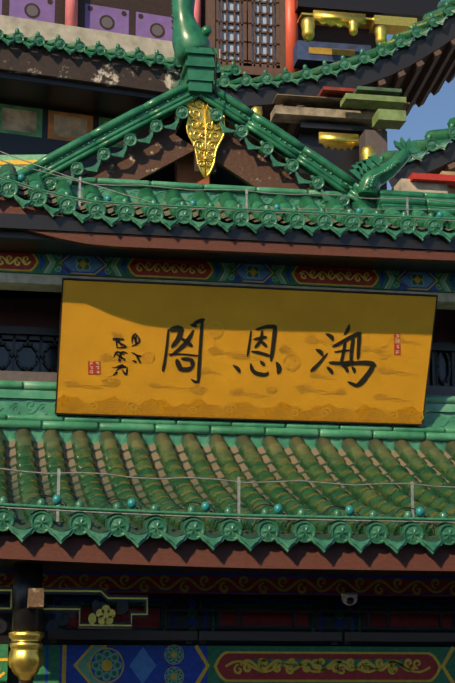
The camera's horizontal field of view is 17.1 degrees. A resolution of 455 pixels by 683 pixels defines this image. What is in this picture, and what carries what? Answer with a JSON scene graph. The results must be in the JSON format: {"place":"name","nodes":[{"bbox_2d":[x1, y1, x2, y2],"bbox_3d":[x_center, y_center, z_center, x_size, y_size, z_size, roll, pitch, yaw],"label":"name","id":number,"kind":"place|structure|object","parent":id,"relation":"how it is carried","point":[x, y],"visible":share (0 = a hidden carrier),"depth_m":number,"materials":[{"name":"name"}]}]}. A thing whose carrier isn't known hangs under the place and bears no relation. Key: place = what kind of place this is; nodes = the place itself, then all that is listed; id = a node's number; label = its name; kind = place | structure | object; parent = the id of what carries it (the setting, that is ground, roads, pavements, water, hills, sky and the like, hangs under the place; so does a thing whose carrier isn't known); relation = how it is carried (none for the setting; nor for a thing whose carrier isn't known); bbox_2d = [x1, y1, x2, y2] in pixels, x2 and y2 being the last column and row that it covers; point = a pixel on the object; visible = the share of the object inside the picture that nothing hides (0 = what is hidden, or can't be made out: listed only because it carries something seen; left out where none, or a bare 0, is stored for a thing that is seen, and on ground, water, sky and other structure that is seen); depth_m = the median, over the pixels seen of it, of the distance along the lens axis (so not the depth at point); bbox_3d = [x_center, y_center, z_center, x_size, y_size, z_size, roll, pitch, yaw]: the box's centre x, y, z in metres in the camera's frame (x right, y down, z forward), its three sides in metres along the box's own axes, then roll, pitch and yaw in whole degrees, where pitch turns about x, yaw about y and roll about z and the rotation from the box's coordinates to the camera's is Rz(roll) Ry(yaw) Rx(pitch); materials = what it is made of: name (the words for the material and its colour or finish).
{"place":"outdoors","nodes":[
{"label":"outdoors","id":0,"kind":"place"},
{"bbox_2d":[7,648,18,682],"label":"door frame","id":1,"kind":"object","parent":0,"point":[12,677],"depth_m":11.25,"materials":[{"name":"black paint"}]},
{"bbox_2d":[12,563,42,682],"bbox_3d":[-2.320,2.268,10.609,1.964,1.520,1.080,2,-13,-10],"label":"hanging post","id":2,"kind":"object","parent":1,"relation":"attached to","point":[26,576],"visible":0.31,"depth_m":10.36,"materials":[{"name":"black paint"}]},
{"bbox_2d":[0,644,7,682],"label":"painted panel","id":3,"kind":"object","parent":2,"relation":"attached to","point":[3,661],"visible":1,"depth_m":10.97,"materials":[{"name":"green paint"}]},
{"bbox_2d":[8,631,43,681],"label":"gilt pendant","id":4,"kind":"object","parent":2,"relation":"attached to","point":[25,661],"visible":1,"depth_m":10.27,"materials":[{"name":"gold metal"}]},
{"bbox_2d":[10,641,41,642],"bbox_3d":[-1.376,2.065,10.366,0.215,0.028,0.215,2,-13,-10],"label":"gold ring","id":5,"kind":"object","parent":4,"relation":"attached to","point":[25,641],"visible":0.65,"depth_m":10.28,"materials":[{"name":"gold metal"}]},
{"bbox_2d":[27,588,43,608],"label":"wooden block","id":6,"kind":"structure","parent":2,"relation":"attached to","point":[35,598],"depth_m":10.15,"materials":[{"name":"brown wood"}]},
{"bbox_2d":[0,587,148,632],"bbox_3d":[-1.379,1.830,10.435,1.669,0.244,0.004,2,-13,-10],"label":"gilt fret brackets","id":7,"kind":"object","parent":2,"relation":"attached to","point":[105,614],"visible":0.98,"depth_m":10.51,"materials":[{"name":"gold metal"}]},
{"bbox_2d":[0,593,454,647],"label":"transom backing","id":8,"kind":"object","parent":1,"relation":"attached to","point":[152,621],"visible":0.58,"depth_m":11.60,"materials":[{"name":"red paint"}]},
{"bbox_2d":[33,645,454,682],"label":"painted beam","id":9,"kind":"structure","parent":1,"relation":"on","point":[182,664],"depth_m":11.26,"materials":[{"name":"blue paint"}]},
{"bbox_2d":[48,630,454,644],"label":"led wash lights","id":10,"kind":"object","parent":9,"relation":"on","point":[332,637],"visible":1,"depth_m":11.22,"materials":[{"name":"brown metal"}]},
{"bbox_2d":[162,596,454,628],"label":"lattice panel","id":11,"kind":"object","parent":1,"relation":"attached to","point":[239,610],"visible":0.98,"depth_m":11.53,"materials":[{"name":"black paint"}]},
{"bbox_2d":[0,154,46,171],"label":"beam","id":12,"kind":"structure","parent":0,"point":[19,162],"depth_m":17.17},
{"bbox_2d":[0,213,454,273],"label":"eave soffit","id":13,"kind":"structure","parent":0,"point":[16,236],"depth_m":13.57,"materials":[{"name":"black paint"}]},
{"bbox_2d":[14,174,351,225],"bbox_3d":[0.617,-1.280,14.453,7.756,0.275,0.333,2,-13,-10],"label":"gable foot band","id":14,"kind":"object","parent":13,"relation":"on","point":[186,195],"visible":0.23,"depth_m":14.17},
{"bbox_2d":[0,163,248,298],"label":"wall","id":15,"kind":"structure","parent":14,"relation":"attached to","point":[221,176],"depth_m":14.78,"materials":[{"name":"black paint"}]},
{"bbox_2d":[174,113,209,184],"bbox_3d":[-0.340,-1.712,14.639,0.320,1.100,0.200,2,-13,-10],"label":"gable king post","id":16,"kind":"object","parent":14,"relation":"on","point":[184,170],"visible":0.21,"depth_m":14.51,"materials":[{"name":"brown wood"}]},
{"bbox_2d":[194,151,215,174],"bbox_3d":[-0.213,-1.930,14.364,0.200,0.700,0.070,2,-13,-10],"label":"gable ornament board","id":17,"kind":"object","parent":16,"relation":"attached to","point":[197,171],"visible":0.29,"depth_m":14.27,"materials":[{"name":"brown wood"}]},
{"bbox_2d":[186,98,225,177],"bbox_3d":[-0.203,-1.925,14.302,0.528,0.804,0.056,2,-13,-10],"label":"gable pendant","id":18,"kind":"object","parent":17,"relation":"attached to","point":[205,134],"visible":0.85,"depth_m":14.31,"materials":[{"name":"gold metal"}]},
{"bbox_2d":[46,118,347,207],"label":"drip tiles","id":19,"kind":"object","parent":14,"relation":"attached to","point":[224,129],"visible":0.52,"depth_m":14.31,"materials":[{"name":"ceramic"}]},
{"bbox_2d":[17,106,389,228],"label":"round end tiles","id":20,"kind":"object","parent":14,"relation":"attached to","point":[216,115],"visible":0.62,"depth_m":14.31,"materials":[{"name":"ceramic"}]},
{"bbox_2d":[50,118,365,229],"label":"gable barge boards","id":21,"kind":"object","parent":14,"relation":"on","point":[234,157],"visible":0.29,"depth_m":14.36,"materials":[{"name":"brown wood"}]},
{"bbox_2d":[16,82,418,230],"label":"gable ridge","id":22,"kind":"structure","parent":14,"relation":"on","point":[256,131],"depth_m":14.34,"materials":[{"name":"green ceramic"}]},
{"bbox_2d":[170,0,216,93],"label":"ridge finial","id":23,"kind":"object","parent":22,"relation":"on","point":[194,53],"visible":0.98,"depth_m":14.35,"materials":[{"name":"green ceramic"}]},
{"bbox_2d":[212,47,216,97],"bbox_3d":[-0.128,-2.535,14.285,0.048,0.503,0.016,2,-13,-10],"label":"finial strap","id":24,"kind":"object","parent":23,"relation":"attached to","point":[215,70],"visible":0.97,"depth_m":14.29,"materials":[{"name":"black"}]},
{"bbox_2d":[18,91,372,202],"bbox_3d":[-0.271,-1.511,14.184,5.721,1.903,0.024,2,-13,-10],"label":"gable verge relief","id":25,"kind":"object","parent":22,"relation":"attached to","point":[152,109],"visible":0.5,"depth_m":14.31,"materials":[{"name":"ceramic"}]},
{"bbox_2d":[0,252,454,309],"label":"painted beam","id":26,"kind":"structure","parent":13,"relation":"attached to","point":[33,272],"depth_m":13.90,"materials":[{"name":"blue paint"}]},
{"bbox_2d":[0,196,454,262],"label":"eave fascia","id":27,"kind":"structure","parent":13,"relation":"on","point":[119,241],"depth_m":13.42,"materials":[{"name":"brown wood"}]},
{"bbox_2d":[0,164,454,235],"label":"roof tiles","id":28,"kind":"object","parent":13,"relation":"on","point":[201,198],"visible":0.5,"depth_m":13.86,"materials":[{"name":"green ceramic"}]},
{"bbox_2d":[3,174,448,222],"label":"cable supports","id":29,"kind":"object","parent":28,"relation":"attached to","point":[26,181],"visible":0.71,"depth_m":13.57,"materials":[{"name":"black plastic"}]},
{"bbox_2d":[18,174,442,216],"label":"light bulbs","id":30,"kind":"object","parent":29,"relation":"hanging from","point":[21,177],"visible":0.79,"depth_m":13.54,"materials":[{"name":"teal"}]},
{"bbox_2d":[0,174,454,235],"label":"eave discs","id":31,"kind":"object","parent":28,"relation":"attached to","point":[39,197],"visible":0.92,"depth_m":13.41,"materials":[{"name":"ceramic"}]},
{"bbox_2d":[0,190,454,241],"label":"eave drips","id":32,"kind":"object","parent":31,"relation":"attached to","point":[227,227],"visible":0.98,"depth_m":13.37,"materials":[{"name":"ceramic"}]},
{"bbox_2d":[0,159,454,220],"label":"eave lightning rod","id":33,"kind":"object","parent":28,"relation":"attached to","point":[246,198],"visible":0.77,"depth_m":13.76,"materials":[{"name":"metal"}]},
{"bbox_2d":[0,176,454,219],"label":"cable","id":34,"kind":"object","parent":28,"relation":"attached to","point":[227,208],"visible":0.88,"depth_m":13.50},
{"bbox_2d":[0,151,454,209],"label":"conductor wire","id":35,"kind":"object","parent":28,"relation":"on","point":[256,208],"visible":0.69,"depth_m":13.60,"materials":[{"name":"metal"}]},
{"bbox_2d":[18,183,451,230],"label":"round end tiles","id":36,"kind":"object","parent":28,"relation":"attached to","point":[166,213],"visible":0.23,"depth_m":13.71,"materials":[{"name":"ceramic"}]},
{"bbox_2d":[349,137,421,197],"bbox_3d":[1.500,-1.658,14.425,0.722,0.612,0.223,2,-13,-10],"label":"dragon ornament","id":37,"kind":"object","parent":28,"relation":"attached to","point":[372,181],"visible":1,"depth_m":14.36,"materials":[{"name":"green ceramic"}]},
{"bbox_2d":[375,190,454,215],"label":"hip ridge rolls","id":38,"kind":"object","parent":28,"relation":"on","point":[401,204],"visible":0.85,"depth_m":14.33,"materials":[{"name":"green ceramic"}]},
{"bbox_2d":[0,559,454,576],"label":"eave soffit","id":39,"kind":"structure","parent":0,"point":[6,565],"depth_m":10.99,"materials":[{"name":"black paint"}]},
{"bbox_2d":[0,530,454,571],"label":"eave fascia","id":40,"kind":"structure","parent":39,"relation":"attached to","point":[124,550],"depth_m":10.28,"materials":[{"name":"brown wood"}]},
{"bbox_2d":[0,571,454,596],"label":"red beam","id":41,"kind":"structure","parent":39,"relation":"attached to","point":[238,584],"depth_m":11.31,"materials":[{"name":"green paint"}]},
{"bbox_2d":[341,592,357,605],"bbox_3d":[0.913,1.928,11.345,0.124,0.093,0.129,2,-13,-10],"label":"security camera","id":42,"kind":"object","parent":41,"relation":"attached to","point":[349,598],"visible":1,"depth_m":11.30,"materials":[{"name":"white plastic"}]},
{"bbox_2d":[0,298,454,341],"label":"dark wall","id":43,"kind":"structure","parent":0,"point":[33,312],"depth_m":14.56,"materials":[{"name":"black wood"}]},
{"bbox_2d":[57,395,422,423],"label":"painted wave border","id":44,"kind":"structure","parent":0,"point":[165,406],"depth_m":14.14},
{"bbox_2d":[132,16,386,190],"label":"tower wall","id":45,"kind":"structure","parent":0,"point":[332,34],"depth_m":21.51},
{"bbox_2d":[0,101,128,175],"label":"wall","id":46,"kind":"structure","parent":45,"relation":"attached to","point":[25,129],"depth_m":20.22,"materials":[{"name":"black paint"}]},
{"bbox_2d":[0,71,174,120],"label":"tower soffit","id":47,"kind":"structure","parent":45,"relation":"attached to","point":[60,94],"depth_m":19.95,"materials":[{"name":"black wood"}]},
{"bbox_2d":[0,15,219,60],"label":"roof","id":48,"kind":"structure","parent":45,"relation":"attached to","point":[27,28],"depth_m":20.13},
{"bbox_2d":[0,0,204,40],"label":"tower parapet panels","id":49,"kind":"object","parent":48,"relation":"on","point":[153,19],"visible":0.46,"depth_m":20.72,"materials":[{"name":"purple paint"}]},
{"bbox_2d":[65,0,200,26],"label":"tower parapet posts","id":50,"kind":"object","parent":48,"relation":"on","point":[71,12],"visible":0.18,"depth_m":20.34,"materials":[{"name":"red wood"}]},
{"bbox_2d":[0,40,233,93],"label":"fascia board","id":51,"kind":"object","parent":45,"relation":"attached to","point":[23,59],"visible":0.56,"depth_m":19.69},
{"bbox_2d":[1,33,238,76],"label":"roof tiles","id":52,"kind":"object","parent":45,"relation":"attached to","point":[226,68],"visible":0.31,"depth_m":19.97,"materials":[{"name":"green ceramic"}]},
{"bbox_2d":[0,36,233,76],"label":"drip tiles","id":53,"kind":"object","parent":52,"relation":"attached to","point":[90,54],"visible":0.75,"depth_m":19.64,"materials":[{"name":"ceramic"}]},
{"bbox_2d":[0,28,240,75],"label":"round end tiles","id":54,"kind":"object","parent":52,"relation":"attached to","point":[59,42],"visible":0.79,"depth_m":19.73,"materials":[{"name":"ceramic"}]},
{"bbox_2d":[205,0,285,77],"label":"tower casement lattice","id":55,"kind":"object","parent":45,"relation":"attached to","point":[255,68],"visible":0.9,"depth_m":20.91,"materials":[{"name":"wood"}]},
{"bbox_2d":[218,0,275,64],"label":"tower casement glass","id":56,"kind":"object","parent":55,"relation":"in","point":[230,26],"visible":0.28,"depth_m":20.98,"materials":[{"name":"grey glass"}]},
{"bbox_2d":[285,0,298,72],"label":"column","id":57,"kind":"structure","parent":45,"relation":"attached to","point":[291,15],"depth_m":20.99,"materials":[{"name":"red wood"}]},
{"bbox_2d":[225,37,454,162],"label":"rafters","id":58,"kind":"object","parent":45,"relation":"attached to","point":[419,81],"visible":0.31,"depth_m":20.09,"materials":[{"name":"brown wood"}]},
{"bbox_2d":[251,10,386,159],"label":"gold ornaments","id":59,"kind":"object","parent":58,"relation":"hanging from","point":[352,22],"visible":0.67,"depth_m":20.10,"materials":[{"name":"gold metal"}]},
{"bbox_2d":[220,13,454,105],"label":"eave board","id":60,"kind":"object","parent":58,"relation":"attached to","point":[423,46],"visible":0.65,"depth_m":19.61,"materials":[{"name":"black wood"}]},
{"bbox_2d":[172,0,454,87],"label":"roof tiles","id":61,"kind":"object","parent":60,"relation":"on","point":[423,24],"visible":0.35,"depth_m":19.87,"materials":[{"name":"green ceramic"}]},
{"bbox_2d":[180,2,454,87],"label":"round end tiles","id":62,"kind":"object","parent":61,"relation":"attached to","point":[266,77],"visible":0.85,"depth_m":19.55,"materials":[{"name":"green ceramic"}]},
{"bbox_2d":[216,9,454,90],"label":"drip tiles","id":63,"kind":"object","parent":61,"relation":"attached to","point":[277,84],"visible":0.81,"depth_m":19.50,"materials":[{"name":"green ceramic"}]},
{"bbox_2d":[270,0,440,181],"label":"roof brackets","id":64,"kind":"object","parent":58,"relation":"attached to","point":[390,105],"visible":0.79,"depth_m":19.45,"materials":[{"name":"wood"}]},
{"bbox_2d":[363,117,454,173],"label":"tower eave tiles","id":65,"kind":"object","parent":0,"point":[440,136],"visible":0.38,"depth_m":17.77,"materials":[{"name":"green ceramic"}]},
{"bbox_2d":[379,123,454,165],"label":"tower eave discs","id":66,"kind":"object","parent":65,"relation":"attached to","point":[430,144],"visible":0.54,"depth_m":17.39,"materials":[{"name":"green ceramic"}]},
{"bbox_2d":[389,141,454,187],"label":"tower eave board","id":67,"kind":"object","parent":65,"relation":"attached to","point":[431,161],"visible":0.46,"depth_m":17.43,"materials":[{"name":"wood"}]},
{"bbox_2d":[394,171,454,193],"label":"tower beam ends","id":68,"kind":"object","parent":65,"relation":"attached to","point":[443,182],"visible":0.72,"depth_m":17.07,"materials":[{"name":"red paint"}]},
{"bbox_2d":[412,138,450,161],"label":"drip tiles","id":69,"kind":"object","parent":65,"relation":"attached to","point":[420,157],"visible":0.67,"depth_m":17.36,"materials":[{"name":"green ceramic"}]},
{"bbox_2d":[386,0,454,189],"label":"sky","id":70,"kind":"structure","parent":0,"point":[435,114],"materials":[{"name":"blue"}]},
{"bbox_2d":[391,160,454,189],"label":"tower eave rafters","id":71,"kind":"object","parent":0,"point":[449,166],"visible":0.15,"depth_m":17.45,"materials":[{"name":"red wood"}]},
{"bbox_3d":[1.899,1.239,12.565,8.150,1.225,3.670,2,-13,-10],"label":"lower roof deck","id":72,"kind":"object","parent":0,"visible":0},
{"bbox_2d":[0,380,454,451],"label":"roof ridge","id":73,"kind":"structure","parent":72,"relation":"on","point":[36,393],"depth_m":14.11,"materials":[{"name":"ceramic"}]},
{"bbox_2d":[0,400,454,448],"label":"ridge band relief","id":74,"kind":"object","parent":73,"relation":"attached to","point":[53,411],"visible":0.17,"depth_m":14.11,"materials":[{"name":"ceramic"}]},
{"bbox_2d":[0,371,454,395],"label":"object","id":75,"kind":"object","parent":73,"relation":"on","point":[52,377],"depth_m":14.01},
{"bbox_2d":[0,340,451,385],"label":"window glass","id":76,"kind":"object","parent":75,"relation":"on","point":[27,356],"depth_m":14.42,"materials":[{"name":"black"}]},
{"bbox_2d":[0,326,454,386],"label":"lattice windows","id":77,"kind":"structure","parent":75,"relation":"on","point":[28,334],"depth_m":14.39,"materials":[{"name":"black paint"}]},
{"bbox_2d":[55,278,437,424],"bbox_3d":[0.189,0.114,14.028,3.490,1.142,0.633,2,-13,-10],"label":"sign frame","id":78,"kind":"object","parent":73,"relation":"on","point":[234,286],"visible":0.81,"depth_m":13.95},
{"bbox_2d":[56,280,435,423],"bbox_3d":[0.189,0.113,14.028,3.466,1.120,0.620,2,-13,-10],"label":"sign board","id":79,"kind":"object","parent":78,"relation":"attached to","point":[95,314],"visible":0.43,"depth_m":13.98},
{"bbox_2d":[112,318,376,386],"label":"calligraphy characters","id":80,"kind":"object","parent":79,"relation":"on","point":[179,329],"visible":1,"depth_m":13.99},
{"bbox_2d":[88,333,400,374],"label":"red seal stamps","id":81,"kind":"object","parent":79,"relation":"on","point":[94,367],"visible":1,"depth_m":13.83,"materials":[{"name":"red paint"}]},
{"bbox_2d":[62,321,427,422],"bbox_3d":[0.225,0.271,14.052,3.470,0.807,0.429,2,-13,-10],"label":"painted sign pattern","id":82,"kind":"object","parent":79,"relation":"on","point":[234,392],"visible":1,"depth_m":14.09},
{"bbox_2d":[5,440,454,540],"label":"roof tile channels","id":83,"kind":"object","parent":72,"relation":"on","point":[21,521],"visible":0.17,"depth_m":13.10,"materials":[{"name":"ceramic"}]},
{"bbox_2d":[0,429,454,545],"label":"roof tiles","id":84,"kind":"object","parent":83,"relation":"on","point":[434,502],"visible":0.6,"depth_m":12.86,"materials":[{"name":"ceramic"}]},
{"bbox_2d":[22,494,429,521],"bbox_3d":[1.781,1.213,10.745,7.440,0.170,0.082,2,-13,-10],"label":"eave festoon cable","id":85,"kind":"object","parent":84,"relation":"on","point":[213,511],"visible":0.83,"depth_m":10.45,"materials":[{"name":"green plastic"}]},
{"bbox_2d":[52,494,423,516],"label":"light bulbs","id":86,"kind":"object","parent":85,"relation":"hanging from","point":[205,505],"visible":1,"depth_m":10.43,"materials":[{"name":"teal glass"}]},
{"bbox_2d":[0,496,454,544],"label":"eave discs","id":87,"kind":"object","parent":84,"relation":"attached to","point":[195,526],"visible":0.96,"depth_m":10.26,"materials":[{"name":"ceramic"}]},
{"bbox_2d":[0,468,454,522],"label":"wire railing","id":88,"kind":"object","parent":84,"relation":"on","point":[59,473],"visible":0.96,"depth_m":10.56,"materials":[{"name":"metal"}]},
{"bbox_2d":[0,503,454,520],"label":"eave pipe","id":89,"kind":"object","parent":84,"relation":"on","point":[220,514],"visible":1,"depth_m":10.34,"materials":[{"name":"green metal"}]},
{"bbox_2d":[7,523,454,554],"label":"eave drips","id":90,"kind":"object","parent":84,"relation":"attached to","point":[175,542],"visible":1,"depth_m":10.21,"materials":[{"name":"ceramic"}]}
]}

